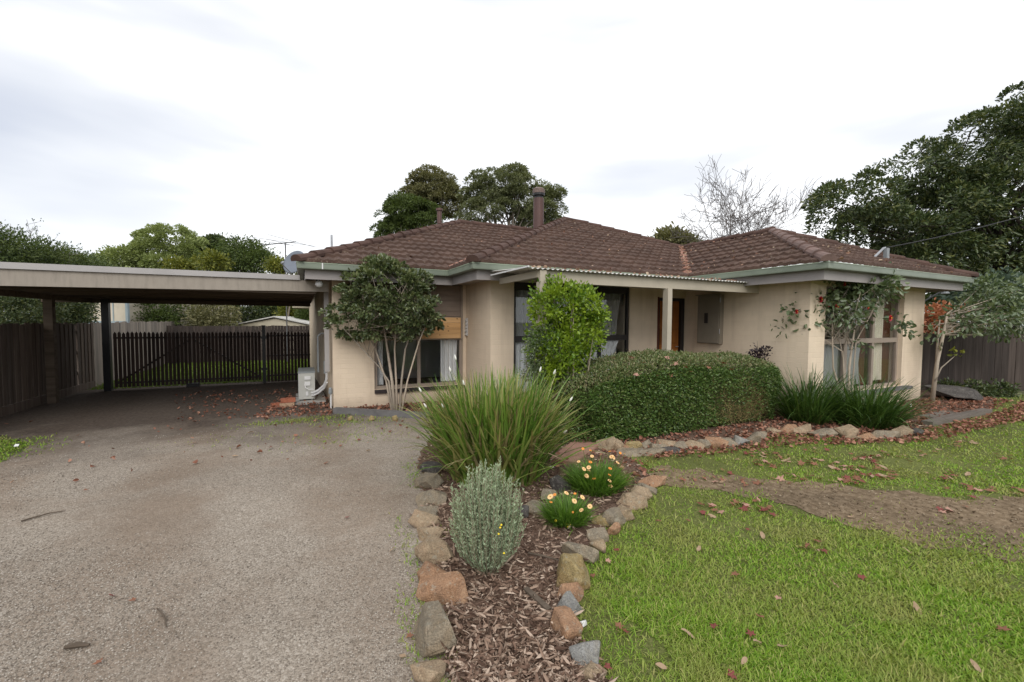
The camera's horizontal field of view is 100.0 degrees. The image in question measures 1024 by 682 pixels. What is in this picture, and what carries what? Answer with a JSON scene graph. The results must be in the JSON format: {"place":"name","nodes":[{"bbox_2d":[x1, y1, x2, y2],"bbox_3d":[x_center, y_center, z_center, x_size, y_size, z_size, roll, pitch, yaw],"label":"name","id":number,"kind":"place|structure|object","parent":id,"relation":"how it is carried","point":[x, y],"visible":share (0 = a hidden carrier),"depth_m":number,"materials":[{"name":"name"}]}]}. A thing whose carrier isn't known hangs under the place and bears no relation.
{"place":"outdoors","nodes":[
{"label":"outdoors","id":0,"kind":"place"},
{"bbox_2d":[89,359,307,389],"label":"back lawn grass","id":1,"kind":"structure","parent":0,"point":[102,387],"depth_m":11.64,"materials":[{"name":"plant"}]},
{"bbox_2d":[253,234,312,360],"bbox_3d":[-8.179,-1.317,14.787,1.766,4.219,2.296,1,3,14],"label":"television antenna","id":2,"kind":"object","parent":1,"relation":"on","point":[285,272],"visible":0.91,"depth_m":15.03,"materials":[{"name":"metal"}]},
{"bbox_2d":[0,379,450,681],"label":"driveway","id":3,"kind":"structure","parent":0,"point":[102,419],"depth_m":3.08,"materials":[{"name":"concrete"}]},
{"bbox_2d":[0,262,328,403],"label":"carport","id":4,"kind":"object","parent":3,"relation":"on","point":[49,285],"visible":0.98,"depth_m":6.83,"materials":[{"name":"paint"}]},
{"bbox_2d":[186,383,199,386],"bbox_3d":[-7.193,0.992,9.698,0.240,0.085,0.090,-1,3,-26],"label":"gate stop","id":5,"kind":"object","parent":3,"relation":"on","point":[192,384],"visible":1,"depth_m":9.66,"materials":[{"name":"black metal"}]},
{"bbox_2d":[113,331,192,387],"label":"picket gate","id":6,"kind":"structure","parent":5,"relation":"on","point":[166,352],"depth_m":9.34,"materials":[{"name":"black wood"}]},
{"bbox_2d":[261,325,266,382],"bbox_3d":[-5.923,0.319,10.264,0.120,1.390,0.092,-1,3,-26],"label":"gate post","id":7,"kind":"object","parent":3,"relation":"on","point":[263,338],"visible":0.96,"depth_m":10.23,"materials":[{"name":"black metal"}]},
{"bbox_2d":[192,331,261,382],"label":"picket gate","id":8,"kind":"structure","parent":7,"relation":"attached to","point":[225,355],"depth_m":9.94,"materials":[{"name":"black wood"}]},
{"bbox_2d":[266,331,309,381],"bbox_3d":[-5.464,0.364,10.522,0.950,1.221,0.050,-1,3,-26],"label":"picket fence","id":9,"kind":"object","parent":3,"relation":"on","point":[285,354],"visible":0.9,"depth_m":10.48,"materials":[{"name":"black wood"}]},
{"bbox_2d":[295,367,327,404],"bbox_3d":[-3.761,0.815,8.046,0.533,0.628,1.427,-1,3,-26],"label":"air conditioner","id":10,"kind":"object","parent":3,"relation":"on","point":[307,392],"visible":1,"depth_m":7.79,"materials":[{"name":"metal"}]},
{"bbox_2d":[333,407,427,418],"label":"garden kerb","id":11,"kind":"structure","parent":3,"relation":"on","point":[368,412],"depth_m":6.79,"materials":[{"name":"concrete"}]},
{"bbox_2d":[408,509,441,528],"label":"edging stone","id":12,"kind":"object","parent":3,"relation":"on","point":[418,518],"visible":0.76,"depth_m":3.16,"materials":[{"name":"stone"}]},
{"bbox_2d":[410,659,446,681],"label":"edging stone","id":13,"kind":"object","parent":3,"relation":"on","point":[433,670],"visible":0.96,"depth_m":1.80,"materials":[{"name":"stone"}]},
{"bbox_2d":[416,526,444,540],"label":"edging stone","id":14,"kind":"object","parent":3,"relation":"on","point":[424,533],"visible":0.73,"depth_m":2.96,"materials":[{"name":"stone"}]},
{"bbox_2d":[416,489,446,507],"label":"edging stone","id":15,"kind":"object","parent":3,"relation":"on","point":[435,497],"visible":0.81,"depth_m":3.52,"materials":[{"name":"stone"}]},
{"bbox_2d":[417,561,446,579],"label":"edging stone","id":16,"kind":"object","parent":3,"relation":"on","point":[427,568],"visible":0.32,"depth_m":2.48,"materials":[{"name":"stone"}]},
{"bbox_2d":[414,533,453,564],"bbox_3d":[-0.487,1.345,2.750,0.257,0.158,0.225,11,1,3],"label":"edging stone","id":17,"kind":"object","parent":3,"relation":"on","point":[432,548],"visible":0.78,"depth_m":2.67,"materials":[{"name":"stone"}]},
{"bbox_2d":[414,600,456,657],"bbox_3d":[-0.397,1.378,2.036,0.173,0.239,0.338,-1,3,-29],"label":"edging stone","id":18,"kind":"object","parent":3,"relation":"on","point":[433,629],"visible":0.84,"depth_m":1.94,"materials":[{"name":"stone"}]},
{"bbox_2d":[0,322,1023,528],"bbox_3d":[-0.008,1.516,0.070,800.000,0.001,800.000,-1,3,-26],"label":"ground","id":19,"kind":"structure","parent":0,"point":[21,451],"depth_m":9.26,"materials":[{"name":"green plant"}]},
{"bbox_2d":[0,219,45,323],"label":"hedge tree","id":20,"kind":"object","parent":19,"relation":"on","point":[8,236],"visible":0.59,"depth_m":9.15,"materials":[{"name":"green plant"}]},
{"bbox_2d":[0,296,80,324],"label":"garden shrub","id":21,"kind":"object","parent":19,"relation":"on","point":[5,317],"visible":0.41,"depth_m":8.88,"materials":[{"name":"green plant"}]},
{"bbox_2d":[0,225,81,323],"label":"hedge tree","id":22,"kind":"object","parent":19,"relation":"on","point":[48,255],"visible":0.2,"depth_m":9.85,"materials":[{"name":"green plant"}]},
{"bbox_2d":[0,322,94,417],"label":"paling fence","id":23,"kind":"object","parent":19,"relation":"on","point":[22,371],"visible":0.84,"depth_m":7.49,"materials":[{"name":"wood"}]},
{"bbox_2d":[34,301,100,324],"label":"garden shrub","id":24,"kind":"object","parent":19,"relation":"on","point":[80,312],"visible":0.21,"depth_m":10.18,"materials":[{"name":"green plant"}]},
{"bbox_2d":[28,241,106,322],"bbox_3d":[-11.701,-0.820,11.051,1.839,3.550,1.620,-1,3,-26],"label":"hedge tree","id":25,"kind":"object","parent":19,"relation":"on","point":[82,259],"visible":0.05,"depth_m":11.11,"materials":[{"name":"green plant"}]},
{"bbox_2d":[70,250,117,322],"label":"hedge tree","id":26,"kind":"object","parent":19,"relation":"on","point":[108,264],"visible":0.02,"depth_m":12.67,"materials":[{"name":"green plant"}]},
{"bbox_2d":[93,241,156,267],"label":"lime tree","id":27,"kind":"object","parent":19,"relation":"on","point":[121,254],"visible":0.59,"depth_m":21.46,"materials":[{"name":"green plant"}]},
{"bbox_2d":[93,321,180,385],"bbox_3d":[-11.195,0.118,13.268,0.186,1.460,8.380,-1,3,-26],"label":"paling fence","id":28,"kind":"object","parent":19,"relation":"on","point":[155,327],"visible":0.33,"depth_m":11.12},
{"bbox_2d":[131,304,185,328],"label":"garden shrub","id":29,"kind":"object","parent":19,"relation":"on","point":[163,316],"visible":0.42,"depth_m":15.29,"materials":[{"name":"green plant"}]},
{"bbox_2d":[90,303,231,325],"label":"neighbour house","id":30,"kind":"structure","parent":19,"relation":"on","point":[121,312],"depth_m":14.77,"materials":[{"name":"paint"}]},
{"bbox_2d":[124,222,209,270],"bbox_3d":[-18.349,-2.915,22.946,3.920,6.627,3.763,-1,3,-26],"label":"lime tree","id":31,"kind":"object","parent":19,"relation":"on","point":[157,243],"visible":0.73,"depth_m":22.11,"materials":[{"name":"green plant"}]},
{"bbox_2d":[158,247,235,271],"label":"yellow bush","id":32,"kind":"object","parent":19,"relation":"on","point":[212,259],"visible":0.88,"depth_m":19.78,"materials":[{"name":"green plant"}]},
{"bbox_2d":[175,233,226,270],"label":"dark tree","id":33,"kind":"object","parent":19,"relation":"on","point":[210,237],"visible":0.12,"depth_m":24.46,"materials":[{"name":"green plant"}]},
{"bbox_2d":[180,304,243,349],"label":"garden shrub","id":34,"kind":"object","parent":19,"relation":"on","point":[202,316],"visible":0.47,"depth_m":15.74,"materials":[{"name":"green plant"}]},
{"bbox_2d":[188,232,283,322],"bbox_3d":[-14.168,-2.533,22.095,4.826,5.984,3.116,0,3,-4],"label":"mixed tree","id":35,"kind":"object","parent":19,"relation":"on","point":[243,258],"visible":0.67,"depth_m":21.45,"materials":[{"name":"green plant"}]},
{"bbox_2d":[167,325,309,362],"bbox_3d":[-8.529,0.067,16.216,7.150,1.318,0.186,-1,3,-26],"label":"paling fence","id":36,"kind":"object","parent":19,"relation":"on","point":[221,329],"visible":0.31,"depth_m":15.45,"materials":[{"name":"wood"}]},
{"bbox_2d":[232,305,280,323],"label":"garden shrub","id":37,"kind":"object","parent":19,"relation":"on","point":[249,317],"visible":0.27,"depth_m":22.24,"materials":[{"name":"green plant"}]},
{"bbox_2d":[233,316,309,352],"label":"garden shed","id":38,"kind":"structure","parent":19,"relation":"on","point":[280,321],"depth_m":19.49,"materials":[{"name":"metal"}]},
{"bbox_2d":[260,255,296,315],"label":"yellow bush","id":39,"kind":"object","parent":19,"relation":"on","point":[273,265],"visible":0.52,"depth_m":20.67,"materials":[{"name":"green plant"}]},
{"bbox_2d":[291,309,308,319],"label":"garden shrub","id":40,"kind":"object","parent":19,"relation":"on","point":[302,314],"visible":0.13,"depth_m":20.60,"materials":[{"name":"green plant"}]},
{"bbox_2d":[368,189,445,237],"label":"gum tree","id":41,"kind":"object","parent":19,"relation":"on","point":[409,218],"visible":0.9,"depth_m":30.07,"materials":[{"name":"green plant"}]},
{"bbox_2d":[397,163,469,222],"bbox_3d":[-6.507,-7.448,36.117,5.679,14.570,4.642,2,3,27],"label":"gum tree","id":42,"kind":"object","parent":19,"relation":"on","point":[423,178],"visible":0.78,"depth_m":34.94,"materials":[{"name":"green plant"}]},
{"bbox_2d":[453,161,568,227],"bbox_3d":[-0.065,-7.046,34.154,9.293,14.180,4.919,0,3,0],"label":"gum tree","id":43,"kind":"object","parent":19,"relation":"on","point":[517,188],"visible":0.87,"depth_m":33.10,"materials":[{"name":"green plant"}]},
{"bbox_2d":[290,187,978,409],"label":"brick house","id":44,"kind":"structure","parent":19,"relation":"on","point":[482,289],"depth_m":7.91,"materials":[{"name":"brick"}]},
{"bbox_2d":[280,251,302,273],"bbox_3d":[-4.366,-1.434,8.578,0.437,0.766,0.437,-1,3,-26],"label":"satellite dish","id":45,"kind":"object","parent":44,"relation":"attached to","point":[288,264],"visible":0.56,"depth_m":8.64,"materials":[{"name":"metal"}]},
{"bbox_2d":[374,316,461,393],"bbox_3d":[-1.706,0.226,7.948,1.640,1.365,0.225,-1,3,-26],"label":"window","id":46,"kind":"structure","parent":44,"relation":"in","point":[448,345],"depth_m":8.05,"materials":[{"name":"glass"}]},
{"bbox_2d":[514,282,628,394],"bbox_3d":[1.133,-0.054,8.002,2.540,1.980,0.129,-1,3,-26],"label":"window","id":47,"kind":"structure","parent":44,"relation":"in","point":[612,297],"depth_m":7.99,"materials":[{"name":"glass"}]},
{"bbox_2d":[378,220,952,280],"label":"roof leaf litter","id":48,"kind":"object","parent":44,"relation":"on","point":[684,262],"visible":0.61,"depth_m":7.93,"materials":[{"name":"plant"}]},
{"bbox_2d":[656,297,678,360],"bbox_3d":[3.249,0.107,8.995,0.680,2.030,0.122,-1,3,-26],"label":"door","id":49,"kind":"structure","parent":44,"relation":"in","point":[675,304],"depth_m":9.06,"materials":[{"name":"wood"}]},
{"bbox_2d":[823,287,912,397],"bbox_3d":[6.395,-0.034,7.749,2.800,1.937,0.300,-1,3,-26],"label":"window","id":50,"kind":"structure","parent":44,"relation":"in","point":[879,338],"depth_m":7.96,"materials":[{"name":"beige paint"}]},
{"bbox_2d":[874,247,889,257],"bbox_3d":[6.917,-1.585,8.151,0.483,0.410,0.101,1,3,4],"label":"service mast","id":51,"kind":"object","parent":44,"relation":"attached to","point":[886,251],"visible":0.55,"depth_m":8.12,"materials":[{"name":"metal"}]},
{"bbox_2d":[886,215,1023,247],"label":"overhead cable","id":52,"kind":"object","parent":51,"relation":"attached to","point":[955,233],"visible":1,"depth_m":8.39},
{"bbox_2d":[647,221,703,244],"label":"olive tree","id":53,"kind":"object","parent":19,"relation":"on","point":[665,233],"visible":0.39,"depth_m":25.39,"materials":[{"name":"green plant"}]},
{"bbox_2d":[670,155,821,266],"bbox_3d":[12.298,-5.195,24.489,7.900,11.367,7.787,0,3,-13],"label":"bare tree","id":54,"kind":"object","parent":19,"relation":"on","point":[742,221],"visible":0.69,"depth_m":23.63,"materials":[{"name":"grey plant"}]},
{"bbox_2d":[800,80,1023,332],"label":"evergreen tree","id":55,"kind":"object","parent":19,"relation":"on","point":[971,193],"visible":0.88,"depth_m":14.31,"materials":[{"name":"green plant"}]},
{"bbox_2d":[923,297,969,332],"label":"russet shrub","id":56,"kind":"object","parent":19,"relation":"on","point":[939,310],"visible":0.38,"depth_m":10.44,"materials":[{"name":"orange plant"}]},
{"bbox_2d":[921,333,1023,389],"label":"paling fence","id":57,"kind":"object","parent":19,"relation":"on","point":[983,359],"visible":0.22,"depth_m":9.69,"materials":[{"name":"wood"}]},
{"bbox_2d":[924,244,1022,332],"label":"evergreen tree","id":58,"kind":"object","parent":19,"relation":"on","point":[929,301],"visible":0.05,"depth_m":17.52,"materials":[{"name":"green plant"}]},
{"bbox_2d":[935,266,1023,329],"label":"glossy shrub","id":59,"kind":"object","parent":19,"relation":"on","point":[1008,276],"visible":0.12,"depth_m":11.91,"materials":[{"name":"green plant"}]},
{"bbox_2d":[0,0,1023,325],"label":"sky","id":60,"kind":"structure","parent":0,"point":[293,120],"materials":[{"name":"white"}]},
{"bbox_2d":[0,364,1023,681],"bbox_3d":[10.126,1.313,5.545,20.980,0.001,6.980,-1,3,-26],"label":"lawn","id":61,"kind":"structure","parent":0,"point":[707,462],"depth_m":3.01,"materials":[{"name":"plant"}]},
{"bbox_2d":[555,553,590,590],"bbox_3d":[0.352,1.339,2.470,0.199,0.202,0.189,5,-5,2],"label":"edging stone","id":62,"kind":"object","parent":61,"relation":"on","point":[571,567],"visible":0.69,"depth_m":2.42,"materials":[{"name":"stone"}]},
{"bbox_2d":[561,541,598,563],"bbox_3d":[0.427,1.357,2.741,0.252,0.118,0.122,1,-18,18],"label":"edging stone","id":63,"kind":"object","parent":61,"relation":"on","point":[591,554],"visible":0.62,"depth_m":2.70,"materials":[{"name":"stone"}]},
{"bbox_2d":[576,662,606,680],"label":"edging stone","id":64,"kind":"object","parent":61,"relation":"on","point":[590,669],"visible":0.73,"depth_m":1.80,"materials":[{"name":"stone"}]},
{"bbox_2d":[588,538,605,552],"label":"edging stone","id":65,"kind":"object","parent":61,"relation":"on","point":[599,545],"visible":0.86,"depth_m":2.81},
{"bbox_2d":[586,527,608,541],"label":"edging stone","id":66,"kind":"object","parent":61,"relation":"on","point":[596,533],"visible":0.73,"depth_m":2.96,"materials":[{"name":"stone"}]},
{"bbox_2d":[618,505,634,520],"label":"edging stone","id":67,"kind":"object","parent":61,"relation":"on","point":[627,513],"visible":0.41,"depth_m":3.26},
{"bbox_2d":[614,447,648,456],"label":"edging stone","id":68,"kind":"object","parent":61,"relation":"on","point":[634,452],"visible":0.83,"depth_m":4.88,"materials":[{"name":"stone"}]},
{"bbox_2d":[616,492,647,510],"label":"edging stone","id":69,"kind":"object","parent":61,"relation":"on","point":[636,501],"visible":0.9,"depth_m":3.48,"materials":[{"name":"stone"}]},
{"bbox_2d":[628,485,652,499],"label":"edging stone","id":70,"kind":"object","parent":61,"relation":"on","point":[646,493],"visible":0.56,"depth_m":3.67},
{"bbox_2d":[807,428,838,437],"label":"edging stone","id":71,"kind":"object","parent":61,"relation":"on","point":[822,432],"visible":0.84,"depth_m":5.70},
{"bbox_2d":[833,424,858,437],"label":"edging stone","id":72,"kind":"object","parent":61,"relation":"on","point":[848,430],"visible":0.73,"depth_m":5.67,"materials":[{"name":"stone"}]},
{"bbox_2d":[871,430,900,439],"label":"edging stone","id":73,"kind":"object","parent":61,"relation":"on","point":[882,433],"visible":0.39,"depth_m":5.62,"materials":[{"name":"stone"}]},
{"bbox_2d":[954,378,1004,397],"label":"shrub","id":74,"kind":"object","parent":61,"relation":"on","point":[980,388],"visible":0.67,"depth_m":8.91,"materials":[{"name":"green plant"}]},
{"bbox_2d":[983,378,1023,397],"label":"shrub","id":75,"kind":"object","parent":61,"relation":"on","point":[1007,389],"visible":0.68,"depth_m":8.93,"materials":[{"name":"green plant"}]},
{"bbox_2d":[347,390,993,681],"bbox_3d":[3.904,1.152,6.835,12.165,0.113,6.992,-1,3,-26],"label":"bark mulch","id":76,"kind":"object","parent":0,"point":[521,664],"visible":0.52,"depth_m":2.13,"materials":[{"name":"brown wood"}]},
{"bbox_2d":[317,253,445,410],"bbox_3d":[-2.145,-0.117,7.121,1.951,2.649,1.807,-1,3,-26],"label":"camellia tree","id":77,"kind":"object","parent":76,"relation":"on","point":[409,324],"visible":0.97,"depth_m":6.84,"materials":[{"name":"green plant"}]},
{"bbox_2d":[414,472,443,488],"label":"edging stone","id":78,"kind":"object","parent":76,"relation":"on","point":[430,480],"visible":0.98,"depth_m":3.87,"materials":[{"name":"stone"}]},
{"bbox_2d":[419,461,442,472],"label":"edging stone","id":79,"kind":"object","parent":76,"relation":"on","point":[432,469],"visible":0.71,"depth_m":4.23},
{"bbox_2d":[416,571,468,605],"bbox_3d":[-0.363,1.357,2.359,0.288,0.146,0.184,3,41,7],"label":"edging stone","id":80,"kind":"object","parent":76,"relation":"on","point":[444,588],"visible":0.79,"depth_m":2.31,"materials":[{"name":"stone"}]},
{"bbox_2d":[448,456,526,575],"bbox_3d":[-0.140,1.061,2.585,0.467,0.663,0.473,-1,3,-26],"label":"lavender bush","id":81,"kind":"object","parent":76,"relation":"on","point":[487,532],"visible":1,"depth_m":2.50,"materials":[{"name":"green plant"}]},
{"bbox_2d":[388,356,618,490],"bbox_3d":[-0.066,0.724,4.199,2.358,1.209,2.350,-1,3,-26],"label":"iris clump","id":82,"kind":"object","parent":76,"relation":"on","point":[515,428],"visible":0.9,"depth_m":3.81,"materials":[{"name":"green plant"}]},
{"bbox_2d":[10,387,1023,491],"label":"leaf litter","id":83,"kind":"object","parent":76,"relation":"on","point":[961,427],"visible":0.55,"depth_m":6.13,"materials":[{"name":"plant"}]},
{"bbox_2d":[525,500,546,515],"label":"edging stone","id":84,"kind":"object","parent":76,"relation":"on","point":[532,507],"visible":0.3,"depth_m":3.36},
{"bbox_2d":[523,586,551,609],"bbox_3d":[0.133,1.368,2.281,0.030,0.017,0.206,-2,3,-35],"label":"bark piece","id":85,"kind":"object","parent":76,"relation":"on","point":[542,603],"visible":1,"depth_m":2.27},
{"bbox_2d":[516,322,560,393],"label":"grey shrub","id":86,"kind":"object","parent":76,"relation":"on","point":[532,368],"visible":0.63,"depth_m":5.54,"materials":[{"name":"green plant"}]},
{"bbox_2d":[549,475,571,492],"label":"edging stone","id":87,"kind":"object","parent":76,"relation":"on","point":[557,481],"visible":0.63,"depth_m":3.79,"materials":[{"name":"stone"}]},
{"bbox_2d":[550,606,582,640],"bbox_3d":[0.270,1.382,2.096,0.142,0.115,0.163,2,4,-32],"label":"edging stone","id":88,"kind":"object","parent":76,"relation":"on","point":[565,620],"visible":0.82,"depth_m":2.06,"materials":[{"name":"stone"}]},
{"bbox_2d":[531,489,602,537],"bbox_3d":[0.402,1.222,3.208,0.582,0.284,0.587,-1,3,-26],"label":"daisy plant","id":89,"kind":"object","parent":76,"relation":"on","point":[565,514],"visible":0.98,"depth_m":3.14,"materials":[{"name":"green plant"}]},
{"bbox_2d":[522,272,614,435],"bbox_3d":[0.740,0.182,5.692,1.214,2.170,1.021,-1,3,-26],"label":"green bush","id":90,"kind":"object","parent":76,"relation":"on","point":[572,348],"visible":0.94,"depth_m":5.51,"materials":[{"name":"green plant"}]},
{"bbox_2d":[557,591,581,615],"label":"edging stone","id":91,"kind":"object","parent":76,"relation":"on","point":[568,599],"visible":0.57,"depth_m":2.23,"materials":[{"name":"stone"}]},
{"bbox_2d":[557,582,583,601],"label":"edging stone","id":92,"kind":"object","parent":76,"relation":"on","point":[576,589],"visible":0.66,"depth_m":2.35,"materials":[{"name":"stone"}]},
{"bbox_2d":[549,438,597,464],"bbox_3d":[0.753,1.271,4.938,0.335,0.050,0.880,2,3,27],"label":"rock","id":93,"kind":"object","parent":76,"relation":"on","point":[583,443],"depth_m":4.86,"materials":[{"name":"stone"}]},
{"bbox_2d":[569,640,599,665],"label":"edging stone","id":94,"kind":"object","parent":76,"relation":"on","point":[586,652],"visible":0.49,"depth_m":1.90,"materials":[{"name":"stone"}]},
{"bbox_2d":[557,447,641,496],"bbox_3d":[0.755,1.124,3.852,0.773,0.424,0.776,-1,3,-26],"label":"daisy plant","id":95,"kind":"object","parent":76,"relation":"on","point":[590,478],"visible":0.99,"depth_m":3.73,"materials":[{"name":"green plant"}]},
{"bbox_2d":[596,436,615,450],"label":"edging stone","id":96,"kind":"object","parent":76,"relation":"on","point":[607,444],"visible":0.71,"depth_m":5.05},
{"bbox_2d":[602,507,626,526],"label":"edging stone","id":97,"kind":"object","parent":76,"relation":"on","point":[612,515],"visible":0.62,"depth_m":3.19,"materials":[{"name":"stone"}]},
{"bbox_2d":[638,475,666,487],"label":"edging stone","id":98,"kind":"object","parent":76,"relation":"on","point":[655,480],"visible":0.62,"depth_m":3.96,"materials":[{"name":"stone"}]},
{"bbox_2d":[531,348,782,442],"bbox_3d":[2.374,0.698,6.413,4.574,1.186,1.279,-1,3,-26],"label":"clipped hedge","id":99,"kind":"object","parent":76,"relation":"on","point":[646,403],"visible":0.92,"depth_m":5.76,"materials":[{"name":"green plant"}]},
{"bbox_2d":[704,436,728,448],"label":"edging stone","id":100,"kind":"object","parent":76,"relation":"on","point":[715,442],"visible":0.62,"depth_m":5.16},
{"bbox_2d":[745,343,772,371],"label":"dark shrub","id":101,"kind":"object","parent":76,"relation":"on","point":[756,350],"visible":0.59,"depth_m":7.29,"materials":[{"name":"purple plant"}]},
{"bbox_2d":[752,362,885,427],"bbox_3d":[4.484,0.746,6.601,1.958,0.962,1.895,2,3,38],"label":"agapanthus clump","id":102,"kind":"object","parent":76,"relation":"on","point":[797,406],"visible":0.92,"depth_m":6.34,"materials":[{"name":"green plant"}]},
{"bbox_2d":[770,261,916,394],"bbox_3d":[5.567,-0.039,7.213,2.253,2.561,1.180,0,3,-14],"label":"camellia tree","id":103,"kind":"object","parent":76,"relation":"on","point":[857,292],"visible":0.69,"depth_m":7.04,"materials":[{"name":"green plant"}]},
{"bbox_2d":[805,369,953,434],"bbox_3d":[5.226,0.830,6.324,2.148,0.828,1.965,2,3,33],"label":"agapanthus clump","id":104,"kind":"object","parent":76,"relation":"on","point":[884,412],"visible":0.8,"depth_m":6.09,"materials":[{"name":"green plant"}]},
{"bbox_2d":[924,385,983,400],"bbox_3d":[8.908,1.037,8.510,1.148,0.272,0.659,7,2,-9],"label":"boulder","id":105,"kind":"object","parent":76,"relation":"on","point":[958,392],"visible":0.73,"depth_m":8.35,"materials":[{"name":"stone"}]},
{"bbox_2d":[921,408,991,425],"bbox_3d":[7.107,1.208,6.831,2.184,0.080,0.130,-1,3,-26],"label":"timber sleeper","id":106,"kind":"object","parent":76,"relation":"on","point":[959,416],"visible":0.79,"depth_m":6.72,"materials":[{"name":"wood"}]},
{"bbox_2d":[914,268,1023,401],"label":"slim tree","id":107,"kind":"object","parent":76,"relation":"on","point":[1011,310],"visible":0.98,"depth_m":8.18,"materials":[{"name":"green plant"}]},
{"bbox_2d":[648,464,1023,563],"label":"dirt path","id":108,"kind":"structure","parent":0,"point":[1001,514],"depth_m":3.53,"materials":[{"name":"soil"}]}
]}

